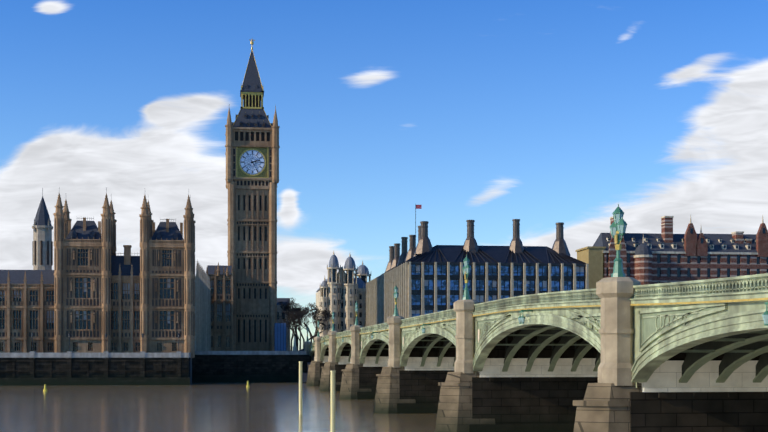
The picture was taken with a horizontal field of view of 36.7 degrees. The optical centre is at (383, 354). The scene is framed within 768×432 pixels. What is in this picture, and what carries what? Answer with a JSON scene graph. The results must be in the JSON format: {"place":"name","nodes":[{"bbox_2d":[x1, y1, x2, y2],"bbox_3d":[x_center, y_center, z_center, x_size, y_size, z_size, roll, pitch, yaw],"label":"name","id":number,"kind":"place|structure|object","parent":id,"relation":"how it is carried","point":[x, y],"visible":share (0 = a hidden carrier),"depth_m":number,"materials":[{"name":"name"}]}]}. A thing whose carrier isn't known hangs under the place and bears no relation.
{"place":"outdoors","nodes":[
{"label":"outdoors","id":0,"kind":"place"},
{"bbox_2d":[0,278,229,322],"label":"palace window blinds","id":1,"kind":"object","parent":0,"point":[168,286],"visible":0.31,"depth_m":255.62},
{"bbox_2d":[32,218,289,350],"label":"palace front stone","id":2,"kind":"object","parent":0,"point":[43,233],"visible":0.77,"depth_m":288.76,"materials":[{"name":"beige stone"}]},
{"bbox_2d":[0,382,436,431],"bbox_3d":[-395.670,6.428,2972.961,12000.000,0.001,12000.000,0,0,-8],"label":"river","id":3,"kind":"structure","parent":0,"point":[231,407],"depth_m":133.15,"materials":[{"name":"grey liquid"}]},
{"bbox_2d":[43,381,249,390],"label":"buoys","id":4,"kind":"object","parent":3,"relation":"in","point":[45,389],"visible":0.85,"depth_m":202.58,"materials":[{"name":"yellow plastic"}]},
{"bbox_2d":[299,361,335,431],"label":"mooring posts","id":5,"kind":"object","parent":3,"relation":"in","point":[332,402],"visible":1,"depth_m":88.70,"materials":[{"name":"beige wood"}]},
{"bbox_2d":[306,352,641,431],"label":"pier bases","id":6,"kind":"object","parent":3,"relation":"in","point":[603,407],"visible":0.35,"depth_m":88.19,"materials":[{"name":"stone"}]},
{"bbox_2d":[303,277,640,385],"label":"bridge piers","id":7,"kind":"structure","parent":6,"relation":"on","point":[616,330],"depth_m":53.87,"materials":[{"name":"beige stone"}]},
{"bbox_2d":[307,204,767,346],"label":"lamp posts","id":8,"kind":"object","parent":7,"relation":"on","point":[618,271],"visible":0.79,"depth_m":54.51,"materials":[{"name":"green metal"}]},
{"bbox_2d":[307,214,767,349],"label":"lamp lanterns","id":9,"kind":"object","parent":8,"relation":"attached to","point":[614,230],"visible":0.69,"depth_m":54.55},
{"bbox_2d":[309,273,767,387],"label":"bridge arches","id":10,"kind":"structure","parent":6,"relation":"on","point":[656,351],"depth_m":53.07,"materials":[{"name":"green metal"}]},
{"bbox_2d":[361,329,479,347],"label":"bridge shields","id":11,"kind":"object","parent":10,"relation":"attached to","point":[478,338],"visible":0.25,"depth_m":86.89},
{"bbox_2d":[307,231,767,346],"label":"bridge gilding","id":12,"kind":"object","parent":10,"relation":"attached to","point":[618,246],"visible":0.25,"depth_m":54.07,"materials":[{"name":"gold metal"}]},
{"bbox_2d":[327,324,767,382],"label":"bridge rib flanges","id":13,"kind":"object","parent":6,"relation":"on","point":[693,368],"visible":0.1,"depth_m":78.31,"materials":[{"name":"metal"}]},
{"bbox_2d":[343,364,767,397],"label":"bridge rib bearings","id":14,"kind":"object","parent":6,"relation":"on","point":[695,394],"visible":0.15,"depth_m":53.90,"materials":[{"name":"stone"}]},
{"bbox_2d":[349,326,767,375],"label":"arch ribs","id":15,"kind":"object","parent":6,"relation":"attached to","point":[728,359],"visible":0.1,"depth_m":53.44,"materials":[{"name":"metal"}]},
{"bbox_2d":[319,327,767,431],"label":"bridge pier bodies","id":16,"kind":"object","parent":3,"relation":"in","point":[529,404],"visible":0.44,"depth_m":88.51,"materials":[{"name":"stone"}]},
{"bbox_2d":[190,356,314,382],"bbox_3d":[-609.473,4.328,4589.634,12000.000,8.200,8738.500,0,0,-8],"label":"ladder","id":17,"kind":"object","parent":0,"point":[312,358],"depth_m":264.48,"materials":[{"name":"metal"}]},
{"bbox_2d":[0,193,232,357],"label":"palace facade","id":18,"kind":"structure","parent":17,"relation":"on","point":[60,341],"depth_m":253.84,"materials":[{"name":"beige stone"}]},
{"bbox_2d":[0,218,230,336],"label":"palace blind tracery recesses","id":19,"kind":"object","parent":18,"relation":"in","point":[178,296],"visible":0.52,"depth_m":253.89,"materials":[{"name":"brown stone"}]},
{"bbox_2d":[0,249,284,350],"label":"palace windows","id":20,"kind":"structure","parent":18,"relation":"in","point":[83,321],"depth_m":255.28,"materials":[{"name":"black glass"}]},
{"bbox_2d":[0,196,289,304],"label":"palace roofs","id":21,"kind":"structure","parent":18,"relation":"on","point":[75,232],"depth_m":257.25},
{"bbox_2d":[42,187,174,255],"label":"palace iron cresting","id":22,"kind":"object","parent":21,"relation":"on","point":[93,218],"visible":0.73,"depth_m":259.12,"materials":[{"name":"black metal"}]},
{"bbox_2d":[0,355,310,385],"bbox_3d":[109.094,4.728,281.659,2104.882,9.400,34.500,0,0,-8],"label":"river wall","id":23,"kind":"structure","parent":17,"relation":"on","point":[128,371],"depth_m":243.62,"materials":[{"name":"grey stone"}]},
{"bbox_2d":[0,351,305,358],"bbox_3d":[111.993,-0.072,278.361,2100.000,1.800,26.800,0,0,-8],"label":"river wall coping","id":24,"kind":"object","parent":23,"relation":"on","point":[105,354],"visible":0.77,"depth_m":243.29,"materials":[{"name":"stone"}]},
{"bbox_2d":[31,333,179,350],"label":"terrace lamps","id":25,"kind":"object","parent":24,"relation":"on","point":[69,335],"visible":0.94,"depth_m":242.85,"materials":[{"name":"black metal"}]},
{"bbox_2d":[225,108,279,350],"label":"clock tower","id":26,"kind":"structure","parent":17,"relation":"on","point":[252,306],"depth_m":344.45,"materials":[{"name":"beige stone"}]},
{"bbox_2d":[237,147,266,176],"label":"elizabeth tower clock spandrels","id":27,"kind":"object","parent":26,"relation":"attached to","point":[240,151],"visible":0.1,"depth_m":344.28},
{"bbox_2d":[233,94,271,341],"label":"clock tower recesses","id":28,"kind":"object","parent":26,"relation":"in","point":[252,133],"visible":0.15,"depth_m":345.00,"materials":[{"name":"brown stone"}]},
{"bbox_2d":[232,51,272,127],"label":"elizabeth tower slate roofs","id":29,"kind":"structure","parent":26,"relation":"on","point":[252,82],"depth_m":347.47,"materials":[{"name":"grey stone"}]},
{"bbox_2d":[240,150,264,174],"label":"elizabeth tower clock dials","id":30,"kind":"object","parent":26,"relation":"attached to","point":[249,157],"visible":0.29,"depth_m":344.39,"materials":[{"name":"white glass"}]},
{"bbox_2d":[240,150,263,173],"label":"clock face","id":31,"kind":"object","parent":30,"relation":"attached to","point":[252,154],"visible":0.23,"depth_m":344.32},
{"bbox_2d":[233,40,275,177],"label":"gilded tower trim","id":32,"kind":"structure","parent":26,"relation":"attached to","point":[252,93],"depth_m":347.43,"materials":[{"name":"gold metal"}]},
{"bbox_2d":[274,323,285,350],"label":"site hoarding","id":33,"kind":"object","parent":17,"relation":"on","point":[276,336],"visible":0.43,"depth_m":298.25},
{"bbox_2d":[293,336,296,350],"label":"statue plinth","id":34,"kind":"structure","parent":17,"relation":"on","point":[294,348],"depth_m":283.47,"materials":[{"name":"stone"}]},
{"bbox_2d":[280,323,310,381],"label":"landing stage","id":35,"kind":"object","parent":17,"relation":"on","point":[304,377],"visible":0.42,"depth_m":268.43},
{"bbox_2d":[277,298,331,350],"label":"bare plane tree","id":36,"kind":"object","parent":17,"relation":"on","point":[296,315],"visible":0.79,"depth_m":339.94,"materials":[{"name":"brown plant"}]},
{"bbox_2d":[316,251,370,336],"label":"turreted stone building","id":37,"kind":"structure","parent":17,"relation":"on","point":[348,297],"depth_m":400.45,"materials":[{"name":"beige stone"}]},
{"bbox_2d":[316,255,368,291],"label":"turret domes","id":38,"kind":"structure","parent":37,"relation":"on","point":[349,263],"depth_m":401.58,"materials":[{"name":"grey metal"}]},
{"bbox_2d":[320,269,365,336],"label":"building windows","id":39,"kind":"structure","parent":37,"relation":"in","point":[363,278],"depth_m":401.30,"materials":[{"name":"black glass"}]},
{"bbox_2d":[366,262,588,326],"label":"portcullis house stone piers","id":40,"kind":"structure","parent":17,"relation":"on","point":[380,303],"depth_m":315.28,"materials":[{"name":"beige stone"}]},
{"bbox_2d":[378,204,586,276],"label":"office building roof","id":41,"kind":"structure","parent":40,"relation":"on","point":[493,255],"depth_m":317.00,"materials":[{"name":"grey metal"}]},
{"bbox_2d":[385,219,570,271],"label":"chimneys","id":42,"kind":"object","parent":41,"relation":"on","point":[424,244],"visible":0.71,"depth_m":321.65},
{"bbox_2d":[576,246,605,288],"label":"building","id":43,"kind":"structure","parent":17,"relation":"on","point":[592,256],"depth_m":350.68,"materials":[{"name":"beige stone"}]},
{"bbox_2d":[603,218,767,284],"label":"brick building","id":44,"kind":"structure","parent":17,"relation":"on","point":[643,270],"depth_m":354.37,"materials":[{"name":"red brick"}]},
{"bbox_2d":[593,233,756,254],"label":"norman shaw slate roofs","id":45,"kind":"structure","parent":44,"relation":"on","point":[642,248],"depth_m":357.56,"materials":[{"name":"grey stone"}]},
{"bbox_2d":[603,216,763,257],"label":"norman shaw stone dressings","id":46,"kind":"structure","parent":44,"relation":"attached to","point":[722,246],"depth_m":356.03,"materials":[{"name":"beige stone"}]},
{"bbox_2d":[606,228,767,283],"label":"windows","id":47,"kind":"structure","parent":44,"relation":"in","point":[688,261],"depth_m":354.85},
{"bbox_2d":[684,223,767,256],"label":"gables","id":48,"kind":"object","parent":44,"relation":"attached to","point":[694,245],"visible":0.81,"depth_m":354.56,"materials":[{"name":"red brick"}]},
{"bbox_2d":[0,0,767,350],"label":"sky","id":49,"kind":"structure","parent":0,"point":[541,114],"materials":[{"name":"blue"}]},
{"bbox_2d":[412,265,583,313],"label":"portcullis house blinds","id":50,"kind":"object","parent":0,"point":[579,268],"visible":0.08,"depth_m":313.75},
{"bbox_2d":[411,265,585,314],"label":"portcullis house bronze frame","id":51,"kind":"object","parent":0,"point":[479,292],"visible":0.02,"depth_m":313.44,"materials":[{"name":"black metal"}]},
{"bbox_2d":[412,265,583,316],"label":"windows","id":52,"kind":"structure","parent":51,"relation":"in","point":[504,283],"depth_m":313.73,"materials":[{"name":"blue glass"}]},
{"bbox_2d":[337,307,718,346],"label":"spandrel panels","id":53,"kind":"object","parent":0,"point":[649,327],"depth_m":51.24,"materials":[{"name":"green metal"}]},
{"bbox_2d":[323,356,767,391],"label":"bridge pier walls","id":54,"kind":"structure","parent":0,"point":[665,376],"depth_m":54.22,"materials":[{"name":"grey stone"}]}
]}

